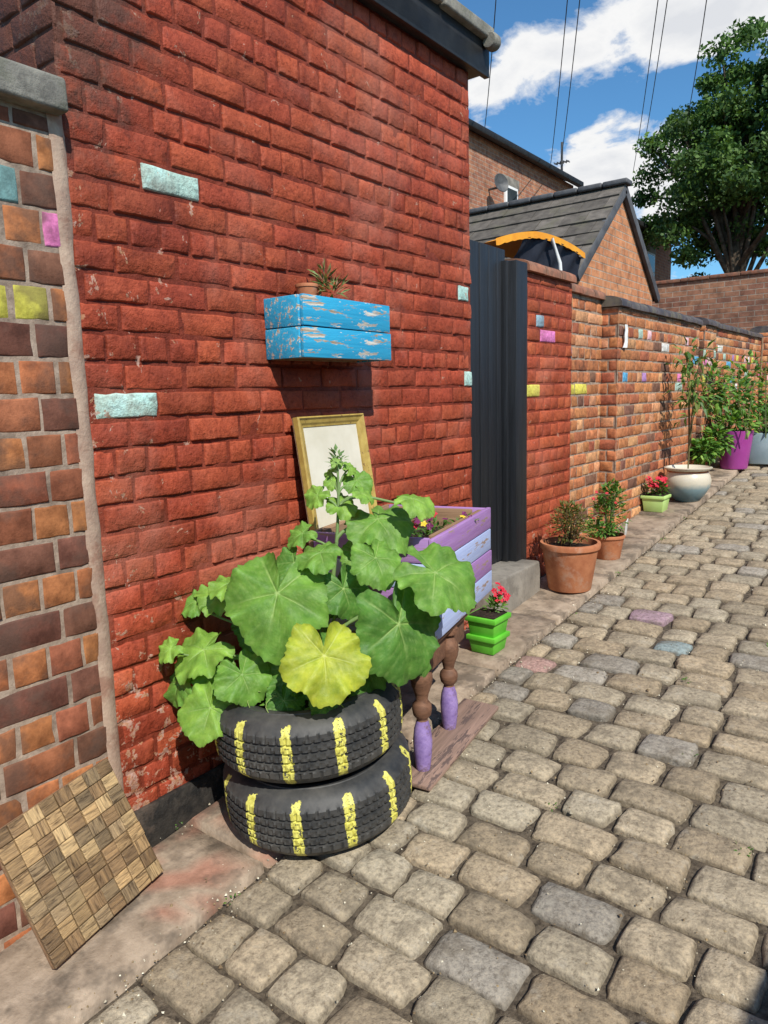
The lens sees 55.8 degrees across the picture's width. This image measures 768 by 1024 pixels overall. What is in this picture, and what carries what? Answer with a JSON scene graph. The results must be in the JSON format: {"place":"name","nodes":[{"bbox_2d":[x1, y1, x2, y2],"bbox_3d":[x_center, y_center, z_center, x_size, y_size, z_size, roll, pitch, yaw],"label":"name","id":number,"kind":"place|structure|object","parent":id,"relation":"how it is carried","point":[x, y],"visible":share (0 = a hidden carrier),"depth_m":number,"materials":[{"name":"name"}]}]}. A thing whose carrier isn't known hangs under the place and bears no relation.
{"place":"outdoors","nodes":[
{"label":"outdoors","id":0,"kind":"place"},
{"bbox_2d":[0,426,767,1023],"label":"stone pavement","id":1,"kind":"structure","parent":0,"point":[214,846],"depth_m":2.30,"materials":[{"name":"stone"}]},
{"bbox_2d":[0,758,163,968],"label":"mosaic board","id":2,"kind":"object","parent":1,"relation":"on","point":[80,864],"visible":1,"depth_m":2.12,"materials":[{"name":"brown wood"}]},
{"bbox_2d":[134,762,224,847],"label":"plinth","id":3,"kind":"structure","parent":1,"relation":"on","point":[159,818],"depth_m":2.60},
{"bbox_2d":[223,732,411,855],"bbox_3d":[-0.234,0.940,2.607,0.668,0.236,0.668,5,16,37],"label":"tyre","id":4,"kind":"object","parent":1,"relation":"on","point":[358,806],"visible":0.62,"depth_m":2.33,"materials":[{"name":"rubber"}]},
{"bbox_2d":[214,682,402,783],"bbox_3d":[-0.269,0.702,2.575,0.668,0.236,0.668,4,14,36],"label":"tyre","id":5,"kind":"object","parent":4,"relation":"on","point":[355,733],"visible":0.58,"depth_m":2.29,"materials":[{"name":"rubber"}]},
{"bbox_2d":[159,444,476,747],"bbox_3d":[-0.229,0.265,2.448,1.045,0.957,0.628,-5,10,-18],"label":"squash plant","id":6,"kind":"object","parent":5,"relation":"in","point":[285,607],"visible":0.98,"depth_m":2.40,"materials":[{"name":"green plant"}]},
{"bbox_2d":[465,607,510,654],"bbox_3d":[0.543,0.623,3.781,0.179,0.202,0.179,5,11,37],"label":"green pot","id":7,"kind":"object","parent":1,"relation":"on","point":[488,633],"visible":0.94,"depth_m":3.73,"materials":[{"name":"plastic"}]},
{"bbox_2d":[482,582,510,612],"bbox_3d":[0.593,0.474,3.795,0.147,0.183,0.163,5,11,37],"label":"red flower plant","id":8,"kind":"object","parent":7,"relation":"in","point":[495,601],"visible":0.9,"depth_m":3.81,"materials":[{"name":"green plant"}]},
{"bbox_2d":[539,536,600,592],"bbox_3d":[1.176,0.334,4.592,0.377,0.300,0.377,5,11,37],"label":"terracotta pot","id":9,"kind":"object","parent":1,"relation":"on","point":[569,568],"visible":0.92,"depth_m":4.47,"materials":[{"name":"ceramic"}]},
{"bbox_2d":[545,499,594,545],"bbox_3d":[1.175,0.068,4.558,0.314,0.292,0.343,5,11,37],"label":"potted shrub","id":10,"kind":"object","parent":9,"relation":"on","point":[566,511],"visible":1,"depth_m":4.55,"materials":[{"name":"green plant"}]},
{"bbox_2d":[591,532,625,559],"bbox_3d":[1.587,0.241,5.138,0.235,0.170,0.235,5,11,37],"label":"terracotta pot","id":11,"kind":"object","parent":1,"relation":"on","point":[611,548],"visible":0.73,"depth_m":5.06,"materials":[{"name":"ceramic"}]},
{"bbox_2d":[578,478,630,538],"bbox_3d":[1.534,-0.012,5.093,0.383,0.441,0.308,-3,9,-9],"label":"bushy plant","id":12,"kind":"object","parent":11,"relation":"on","point":[610,504],"visible":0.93,"depth_m":5.07,"materials":[{"name":"green plant"}]},
{"bbox_2d":[640,493,670,512],"bbox_3d":[2.366,-0.083,6.316,0.204,0.146,0.204,5,11,37],"label":"pale green pot","id":13,"kind":"object","parent":1,"relation":"on","point":[653,502],"visible":0.91,"depth_m":6.25,"materials":[{"name":"plastic"}]},
{"bbox_2d":[643,475,669,494],"bbox_3d":[2.360,-0.209,6.291,0.234,0.214,0.272,5,11,37],"label":"geranium plant","id":14,"kind":"object","parent":13,"relation":"in","point":[652,483],"visible":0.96,"depth_m":6.26,"materials":[{"name":"red plant"}]},
{"bbox_2d":[664,465,712,501],"bbox_3d":[2.751,-0.258,6.574,0.410,0.310,0.410,5,11,37],"label":"glazed urn","id":15,"kind":"object","parent":1,"relation":"on","point":[692,483],"visible":0.98,"depth_m":6.43,"materials":[{"name":"ceramic"}]},
{"bbox_2d":[662,333,725,468],"bbox_3d":[2.747,-0.974,6.463,0.430,1.251,0.564,-5,10,-21],"label":"sapling plant","id":16,"kind":"object","parent":15,"relation":"on","point":[694,396],"visible":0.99,"depth_m":6.43,"materials":[{"name":"green plant"}]},
{"bbox_2d":[690,349,767,465],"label":"climbing vegetable plant","id":17,"kind":"object","parent":1,"relation":"on","point":[737,411],"visible":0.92,"depth_m":7.69,"materials":[{"name":"green plant"}]},
{"bbox_2d":[718,430,753,468],"bbox_3d":[3.772,-0.674,7.804,0.360,0.405,0.360,5,11,37],"label":"purple pot","id":18,"kind":"object","parent":1,"relation":"on","point":[738,458],"visible":0.73,"depth_m":7.68,"materials":[{"name":"plastic"}]},
{"bbox_2d":[84,465,767,1023],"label":"ground","id":19,"kind":"structure","parent":0,"point":[406,1011],"depth_m":2.17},
{"bbox_2d":[0,105,107,948],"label":"wall bricks","id":20,"kind":"object","parent":19,"relation":"on","point":[31,302],"depth_m":2.11,"materials":[{"name":"brick"}]},
{"bbox_2d":[0,99,107,951],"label":"brick wall","id":21,"kind":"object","parent":20,"relation":"attached to","point":[21,797],"depth_m":2.10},
{"bbox_2d":[53,0,471,810],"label":"front bricks","id":22,"kind":"object","parent":19,"relation":"on","point":[91,36],"visible":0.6,"depth_m":2.65,"materials":[{"name":"brick"}]},
{"bbox_2d":[0,0,60,75],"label":"side bricks","id":23,"kind":"object","parent":22,"relation":"attached to","point":[33,20],"visible":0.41,"depth_m":2.13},
{"bbox_2d":[0,0,59,73],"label":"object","id":24,"kind":"object","parent":23,"relation":"attached to","point":[22,46],"visible":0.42,"depth_m":2.15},
{"bbox_2d":[50,0,471,799],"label":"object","id":25,"kind":"object","parent":22,"relation":"attached to","point":[176,280],"visible":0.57,"depth_m":2.65,"materials":[{"name":"brick"}]},
{"bbox_2d":[46,113,123,790],"bbox_3d":[-0.898,0.138,2.279,0.023,2.660,0.081,0,9,12],"label":"mortar joint","id":26,"kind":"object","parent":25,"relation":"attached to","point":[75,349],"visible":0.72,"depth_m":2.21,"materials":[{"name":"concrete"}]},
{"bbox_2d":[264,293,390,362],"bbox_3d":[-0.212,-0.733,2.942,0.196,0.230,0.554,5,11,37],"label":"wall planter box","id":27,"kind":"object","parent":22,"relation":"attached to","point":[306,327],"visible":1,"depth_m":2.79,"materials":[{"name":"blue wood"}]},
{"bbox_2d":[295,283,317,294],"bbox_3d":[-0.305,-0.851,2.877,0.092,0.100,0.092,5,11,37],"label":"terracotta pot","id":28,"kind":"object","parent":27,"relation":"on","point":[308,288],"visible":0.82,"depth_m":2.84,"materials":[{"name":"ceramic"}]},
{"bbox_2d":[307,257,349,298],"bbox_3d":[-0.216,-0.935,2.923,0.197,0.167,0.149,-6,10,-24],"label":"succulent plant","id":29,"kind":"object","parent":27,"relation":"in","point":[321,289],"visible":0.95,"depth_m":2.90,"materials":[{"name":"green plant"}]},
{"bbox_2d":[472,559,539,612],"bbox_3d":[0.696,0.470,4.466,0.305,0.263,0.622,5,11,37],"label":"door step","id":30,"kind":"object","parent":19,"relation":"on","point":[519,581],"depth_m":4.39,"materials":[{"name":"concrete"}]},
{"bbox_2d":[469,239,526,562],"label":"wooden gate","id":31,"kind":"structure","parent":30,"relation":"on","point":[498,321],"depth_m":4.40,"materials":[{"name":"black wood"}]},
{"bbox_2d":[469,130,572,208],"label":"front wall","id":32,"kind":"structure","parent":19,"relation":"on","point":[489,160],"depth_m":15.93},
{"bbox_2d":[503,174,518,190],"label":"lintel","id":33,"kind":"structure","parent":32,"relation":"attached to","point":[512,182],"depth_m":16.46,"materials":[{"name":"concrete"}]},
{"bbox_2d":[507,188,516,201],"bbox_3d":[2.895,-7.097,16.469,0.050,0.420,0.460,5,11,37],"label":"window pane","id":34,"kind":"object","parent":32,"relation":"in","point":[511,194],"visible":0.43,"depth_m":16.40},
{"bbox_3d":[2.385,-6.966,15.610,0.300,0.040,0.040,5,11,37],"label":"dish arm","id":35,"kind":"object","parent":32,"relation":"attached to","visible":0},
{"bbox_2d":[494,173,508,191],"bbox_3d":[2.480,-7.001,15.450,0.400,0.400,0.085,-7,1,-32],"label":"satellite dish","id":36,"kind":"object","parent":35,"relation":"attached to","point":[501,182],"visible":1,"depth_m":15.46,"materials":[{"name":"grey metal"}]},
{"bbox_2d":[484,231,584,283],"bbox_3d":[1.185,-1.050,6.153,0.487,2.467,1.670,5,11,37],"label":"garden canopy","id":37,"kind":"object","parent":19,"relation":"on","point":[549,250],"visible":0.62,"depth_m":5.98,"materials":[{"name":"orange fabric"}]},
{"bbox_2d":[526,274,571,576],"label":"pier bricks","id":38,"kind":"object","parent":19,"relation":"on","point":[540,307],"visible":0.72,"depth_m":4.87,"materials":[{"name":"brick"}]},
{"bbox_2d":[526,272,571,566],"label":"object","id":39,"kind":"object","parent":19,"relation":"on","point":[543,383],"visible":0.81,"depth_m":4.86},
{"bbox_2d":[598,309,618,529],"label":"pier end","id":40,"kind":"structure","parent":19,"relation":"on","point":[608,399],"depth_m":5.72,"materials":[{"name":"brick"}]},
{"bbox_2d":[598,307,619,526],"bbox_3d":[1.766,-0.608,5.784,0.180,1.980,0.002,5,11,37],"label":"pier end mortar","id":41,"kind":"object","parent":19,"relation":"on","point":[615,372],"visible":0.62,"depth_m":5.72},
{"bbox_2d":[642,231,671,280],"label":"front wall","id":42,"kind":"structure","parent":19,"relation":"on","point":[662,266],"depth_m":22.42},
{"bbox_2d":[648,254,654,271],"bbox_3d":[7.861,-7.338,21.403,0.050,0.462,0.660,5,11,37],"label":"window pane","id":43,"kind":"object","parent":42,"relation":"in","point":[652,259],"visible":0.5,"depth_m":21.48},
{"bbox_2d":[631,15,767,277],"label":"deciduous tree","id":44,"kind":"object","parent":19,"relation":"on","point":[720,163],"visible":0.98,"depth_m":19.07,"materials":[{"name":"green plant"}]},
{"bbox_2d":[695,326,705,464],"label":"pier end","id":45,"kind":"structure","parent":19,"relation":"on","point":[699,413],"depth_m":7.55,"materials":[{"name":"brick"}]},
{"bbox_2d":[695,325,705,459],"bbox_3d":[3.232,-1.073,7.645,0.230,1.730,0.002,5,11,37],"label":"pier end mortar","id":46,"kind":"object","parent":19,"relation":"on","point":[703,339],"visible":0.16,"depth_m":7.52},
{"bbox_2d":[652,273,767,330],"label":"wall","id":47,"kind":"structure","parent":19,"relation":"on","point":[741,301],"depth_m":11.99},
{"bbox_2d":[656,279,679,284],"bbox_3d":[4.946,-3.980,12.603,0.460,0.060,0.360,5,11,37],"label":"coping","id":48,"kind":"object","parent":47,"relation":"on","point":[667,281],"visible":0.36,"depth_m":12.44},
{"bbox_2d":[680,275,709,281],"bbox_3d":[5.322,-3.945,12.322,0.460,0.060,0.360,5,11,37],"label":"coping","id":49,"kind":"object","parent":47,"relation":"on","point":[695,278],"visible":0.59,"depth_m":12.18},
{"bbox_2d":[710,272,740,278],"bbox_3d":[5.697,-3.911,12.041,0.460,0.060,0.360,5,11,37],"label":"coping","id":50,"kind":"object","parent":47,"relation":"on","point":[725,275],"visible":0.59,"depth_m":11.89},
{"bbox_2d":[741,268,767,274],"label":"coping","id":51,"kind":"object","parent":47,"relation":"on","point":[758,271],"visible":0.7,"depth_m":11.63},
{"bbox_2d":[757,333,767,426],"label":"pier end","id":52,"kind":"structure","parent":19,"relation":"on","point":[765,352],"depth_m":10.33,"materials":[{"name":"brick"}]},
{"bbox_2d":[757,332,767,419],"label":"pier end mortar","id":53,"kind":"object","parent":19,"relation":"on","point":[764,362],"visible":0.15,"depth_m":10.34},
{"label":"rear walls","id":54,"kind":"object","parent":19,"relation":"on","visible":0},
{"bbox_2d":[469,185,659,301],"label":"roof tiles","id":55,"kind":"object","parent":54,"relation":"attached to","point":[576,220],"visible":0.17,"depth_m":8.47,"materials":[{"name":"tile"}]},
{"bbox_2d":[469,206,489,214],"bbox_3d":[1.259,-3.920,9.456,0.290,0.060,0.200,5,11,37],"label":"ridge tile","id":56,"kind":"object","parent":55,"relation":"on","point":[478,210],"visible":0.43,"depth_m":9.37,"materials":[{"name":"stone"}]},
{"bbox_2d":[488,202,510,210],"bbox_3d":[1.498,-3.899,9.277,0.290,0.060,0.200,5,11,37],"label":"ridge tile","id":57,"kind":"object","parent":55,"relation":"on","point":[498,206],"visible":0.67,"depth_m":9.20,"materials":[{"name":"stone"}]},
{"bbox_2d":[509,197,532,206],"bbox_3d":[1.738,-3.877,9.097,0.290,0.060,0.200,5,11,37],"label":"ridge tile","id":58,"kind":"object","parent":55,"relation":"on","point":[523,201],"visible":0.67,"depth_m":9.02,"materials":[{"name":"stone"}]},
{"bbox_2d":[531,193,555,201],"bbox_3d":[1.978,-3.855,8.918,0.290,0.060,0.200,5,11,37],"label":"ridge tile","id":59,"kind":"object","parent":55,"relation":"on","point":[542,197],"visible":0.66,"depth_m":8.84,"materials":[{"name":"stone"}]},
{"bbox_2d":[554,188,578,197],"bbox_3d":[2.217,-3.833,8.739,0.290,0.060,0.200,5,11,37],"label":"ridge tile","id":60,"kind":"object","parent":55,"relation":"on","point":[567,192],"visible":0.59,"depth_m":8.66,"materials":[{"name":"stone"}]},
{"bbox_2d":[578,183,602,192],"bbox_3d":[2.457,-3.811,8.560,0.290,0.060,0.200,5,11,37],"label":"ridge tile","id":61,"kind":"object","parent":55,"relation":"on","point":[591,187],"visible":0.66,"depth_m":8.48,"materials":[{"name":"stone"}]},
{"bbox_2d":[577,185,626,280],"bbox_3d":[2.370,-3.059,7.891,0.050,0.100,1.770,5,51,37],"label":"verge board","id":62,"kind":"object","parent":55,"relation":"attached to","point":[600,236],"visible":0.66,"depth_m":7.83,"materials":[{"name":"wood"}]},
{"bbox_2d":[602,178,631,187],"bbox_3d":[2.696,-3.789,8.380,0.290,0.060,0.200,5,11,37],"label":"ridge tile","id":63,"kind":"object","parent":55,"relation":"on","point":[618,182],"visible":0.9,"depth_m":8.31,"materials":[{"name":"stone"}]},
{"bbox_2d":[624,186,659,302],"bbox_3d":[3.194,-3.254,8.968,0.050,0.100,1.770,5,-28,37],"label":"verge board","id":64,"kind":"object","parent":55,"relation":"attached to","point":[640,243],"visible":0.8,"depth_m":8.90,"materials":[{"name":"wood"}]},
{"bbox_2d":[578,200,651,305],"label":"gable wall","id":65,"kind":"structure","parent":54,"relation":"attached to","point":[615,267],"depth_m":8.46,"materials":[{"name":"brick"}]},
{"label":"end walls","id":66,"kind":"object","parent":19,"relation":"on","visible":0},
{"bbox_2d":[469,129,564,180],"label":"roof","id":67,"kind":"structure","parent":66,"relation":"attached to","point":[513,153],"depth_m":16.91,"materials":[{"name":"stone"}]},
{"bbox_2d":[468,118,583,186],"bbox_3d":[1.449,-7.730,14.216,0.140,0.130,12.500,5,11,37],"label":"gutter","id":68,"kind":"object","parent":67,"relation":"attached to","point":[485,132],"visible":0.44,"depth_m":16.30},
{"bbox_2d":[560,142,562,179],"bbox_3d":[4.649,-9.084,18.964,0.050,1.100,0.050,5,11,37],"label":"aerial mast","id":69,"kind":"object","parent":67,"relation":"attached to","point":[562,157],"visible":0.46,"depth_m":18.91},
{"bbox_2d":[485,0,706,170],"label":"overhead wires","id":70,"kind":"object","parent":69,"relation":"attached to","point":[573,61],"visible":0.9,"depth_m":14.23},
{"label":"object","id":71,"kind":"object","parent":19,"relation":"on","visible":0},
{"bbox_2d":[505,258,545,274],"bbox_3d":[0.845,-1.554,4.622,0.300,0.085,0.239,5,11,37],"label":"coping brick","id":72,"kind":"object","parent":71,"relation":"on","point":[535,268],"visible":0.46,"depth_m":4.51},
{"bbox_2d":[540,265,561,279],"bbox_3d":[0.993,-1.587,4.816,0.300,0.085,0.239,5,11,37],"label":"coping brick","id":73,"kind":"object","parent":71,"relation":"on","point":[553,273],"visible":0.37,"depth_m":4.73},
{"bbox_2d":[557,269,576,282],"bbox_3d":[1.141,-1.623,5.010,0.300,0.085,0.239,5,11,37],"label":"coping brick","id":74,"kind":"object","parent":71,"relation":"on","point":[567,277],"visible":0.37,"depth_m":4.92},
{"bbox_2d":[569,297,602,537],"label":"wall bricks","id":75,"kind":"object","parent":71,"relation":"attached to","point":[580,340],"depth_m":5.52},
{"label":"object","id":76,"kind":"object","parent":19,"relation":"on","visible":0},
{"bbox_2d":[601,296,630,307],"bbox_3d":[1.758,-1.645,5.697,0.300,0.085,0.214,5,11,37],"label":"coping brick","id":77,"kind":"object","parent":76,"relation":"on","point":[611,301],"visible":0.54,"depth_m":5.59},
{"bbox_2d":[627,301,640,310],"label":"coping brick","id":78,"kind":"object","parent":76,"relation":"on","point":[635,306],"visible":0.31,"depth_m":5.79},
{"bbox_2d":[636,302,648,312],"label":"coping brick","id":79,"kind":"object","parent":76,"relation":"on","point":[644,308],"visible":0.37,"depth_m":5.97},
{"bbox_2d":[641,303,656,313],"bbox_3d":[2.158,-1.738,6.221,0.300,0.085,0.214,5,11,37],"label":"coping brick","id":80,"kind":"object","parent":76,"relation":"on","point":[652,310],"visible":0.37,"depth_m":6.13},
{"bbox_2d":[614,309,699,528],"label":"wall bricks","id":81,"kind":"object","parent":76,"relation":"attached to","point":[639,387],"depth_m":6.32,"materials":[{"name":"brick"}]},
{"bbox_2d":[622,324,627,347],"bbox_3d":[1.888,-1.377,5.678,0.024,0.176,0.132,5,11,37],"label":"white cloth","id":82,"kind":"object","parent":81,"relation":"attached to","point":[625,340],"visible":1,"depth_m":5.68,"materials":[{"name":"fabric"}]},
{"bbox_2d":[653,306,664,315],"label":"coping brick","id":83,"kind":"object","parent":76,"relation":"on","point":[660,312],"visible":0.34,"depth_m":6.30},
{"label":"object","id":84,"kind":"object","parent":19,"relation":"on","visible":0},
{"bbox_2d":[695,317,714,325],"bbox_3d":[3.276,-1.990,7.601,0.300,0.085,0.252,5,11,37],"label":"coping brick","id":85,"kind":"object","parent":84,"relation":"on","point":[708,322],"visible":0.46,"depth_m":7.45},
{"bbox_2d":[699,326,716,465],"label":"wall bricks","id":86,"kind":"object","parent":84,"relation":"attached to","point":[709,336],"depth_m":7.68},
{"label":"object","id":87,"kind":"object","parent":19,"relation":"on","visible":0},
{"bbox_2d":[713,329,760,442],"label":"bricks wall","id":88,"kind":"structure","parent":87,"relation":"attached to","point":[728,342],"depth_m":9.13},
{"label":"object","id":89,"kind":"object","parent":19,"relation":"on","visible":0},
{"bbox_2d":[570,283,582,293],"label":"coping brick","id":90,"kind":"object","parent":89,"relation":"on","point":[577,289],"visible":0.29,"depth_m":5.18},
{"bbox_2d":[578,286,594,296],"bbox_3d":[1.391,-1.646,5.424,0.300,0.085,0.229,5,11,37],"label":"coping brick","id":91,"kind":"object","parent":89,"relation":"on","point":[588,292],"visible":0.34,"depth_m":5.33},
{"bbox_2d":[590,288,605,299],"bbox_3d":[1.533,-1.679,5.610,0.300,0.085,0.229,5,11,37],"label":"coping brick","id":92,"kind":"object","parent":89,"relation":"on","point":[600,295],"visible":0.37,"depth_m":5.51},
{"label":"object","id":93,"kind":"object","parent":19,"relation":"on","visible":0},
{"bbox_2d":[750,326,767,331],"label":"coping brick","id":94,"kind":"object","parent":93,"relation":"on","point":[760,329],"visible":0.86,"depth_m":10.32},
{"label":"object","id":95,"kind":"object","parent":19,"relation":"on","visible":0},
{"bbox_2d":[0,57,67,115],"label":"coping stone","id":96,"kind":"object","parent":95,"relation":"on","point":[32,88],"visible":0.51,"depth_m":1.96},
{"bbox_2d":[365,0,488,78],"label":"fascia board","id":97,"kind":"object","parent":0,"point":[436,11],"visible":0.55,"depth_m":3.47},
{"bbox_2d":[89,464,767,1023],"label":"cobblestone road","id":98,"kind":"structure","parent":0,"point":[389,946],"depth_m":2.30,"materials":[{"name":"stone"}]},
{"bbox_2d":[16,482,766,1023],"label":"gravel debris","id":99,"kind":"object","parent":98,"relation":"on","point":[426,864],"visible":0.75,"depth_m":2.21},
{"bbox_2d":[410,698,498,790],"bbox_3d":[0.264,0.934,2.969,0.172,0.026,0.662,4,16,31],"label":"wooden plank","id":100,"kind":"object","parent":98,"relation":"on","point":[449,747],"visible":0.71,"depth_m":2.95,"materials":[{"name":"brown wood"}]},
{"bbox_2d":[318,605,475,771],"bbox_3d":[0.073,0.680,3.066,0.488,0.505,0.643,2,10,24],"label":"table","id":101,"kind":"object","parent":100,"relation":"on","point":[446,652],"visible":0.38,"depth_m":2.87,"materials":[{"name":"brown wood"}]},
{"bbox_2d":[309,504,491,639],"bbox_3d":[0.102,0.221,3.097,0.522,0.393,0.767,2,10,24],"label":"crate planter","id":102,"kind":"object","parent":101,"relation":"on","point":[466,538],"visible":0.35,"depth_m":3.00,"materials":[{"name":"purple paint"}]},
{"bbox_2d":[292,413,376,532],"bbox_3d":[-0.192,-0.161,3.080,0.038,0.500,0.440,-6,5,36],"label":"picture frame","id":103,"kind":"object","parent":102,"relation":"on","point":[316,437],"visible":0.58,"depth_m":3.03,"materials":[{"name":"gold metal"}]},
{"bbox_2d":[411,511,480,536],"bbox_3d":[0.138,0.066,3.036,0.539,0.127,0.334,-1,9,6],"label":"pansy plant","id":104,"kind":"object","parent":102,"relation":"on","point":[430,527],"visible":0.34,"depth_m":3.05,"materials":[{"name":"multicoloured plant"}]},
{"bbox_2d":[175,517,767,904],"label":"weeds","id":105,"kind":"object","parent":98,"relation":"on","point":[556,802],"visible":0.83,"depth_m":2.53,"materials":[{"name":"green plant"}]},
{"bbox_2d":[749,430,767,464],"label":"blue grey planter","id":106,"kind":"object","parent":98,"relation":"on","point":[759,451],"visible":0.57,"depth_m":7.85,"materials":[{"name":"plastic"}]},
{"bbox_2d":[757,337,763,428],"bbox_3d":[4.494,-1.348,8.468,0.184,1.402,0.772,-2,9,0],"label":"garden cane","id":107,"kind":"object","parent":98,"relation":"on","point":[761,363],"visible":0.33,"depth_m":8.76,"materials":[{"name":"brown wood"}]},
{"bbox_2d":[569,293,601,536],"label":"bricks mortar wall","id":108,"kind":"structure","parent":0,"point":[590,359],"depth_m":5.52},
{"bbox_2d":[457,0,767,278],"label":"sky","id":109,"kind":"structure","parent":0,"point":[613,44],"materials":[{"name":"blue"}]},
{"bbox_2d":[614,307,699,526],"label":"bricks mortar wall","id":110,"kind":"structure","parent":0,"point":[638,393],"depth_m":6.31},
{"bbox_2d":[700,325,716,465],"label":"bricks mortar wall","id":111,"kind":"structure","parent":0,"point":[708,375],"depth_m":7.69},
{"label":"end walls","id":112,"kind":"object","parent":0,"visible":0},
{"bbox_3d":[5.430,-8.887,23.045,6.500,1.020,4.500,5,11,37],"label":"roof","id":113,"kind":"object","parent":112,"relation":"attached to","visible":0},
{"bbox_2d":[637,219,680,245],"bbox_3d":[7.983,-8.171,21.222,0.140,0.130,4.500,5,11,37],"label":"gutter","id":114,"kind":"object","parent":113,"relation":"attached to","point":[642,225],"visible":0.1,"depth_m":20.18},
{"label":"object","id":115,"kind":"object","parent":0,"visible":0},
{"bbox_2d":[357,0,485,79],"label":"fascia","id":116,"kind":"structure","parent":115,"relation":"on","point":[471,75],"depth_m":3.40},
{"bbox_2d":[437,0,493,39],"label":"capping","id":117,"kind":"object","parent":116,"relation":"on","point":[463,15],"visible":0.28,"depth_m":3.58,"materials":[{"name":"concrete"}]},
{"bbox_2d":[483,32,500,51],"bbox_3d":[0.560,-2.440,3.765,0.084,0.084,0.070,5,11,37],"label":"gutter end","id":118,"kind":"object","parent":116,"relation":"attached to","point":[492,42],"visible":1,"depth_m":3.74,"materials":[{"name":"concrete"}]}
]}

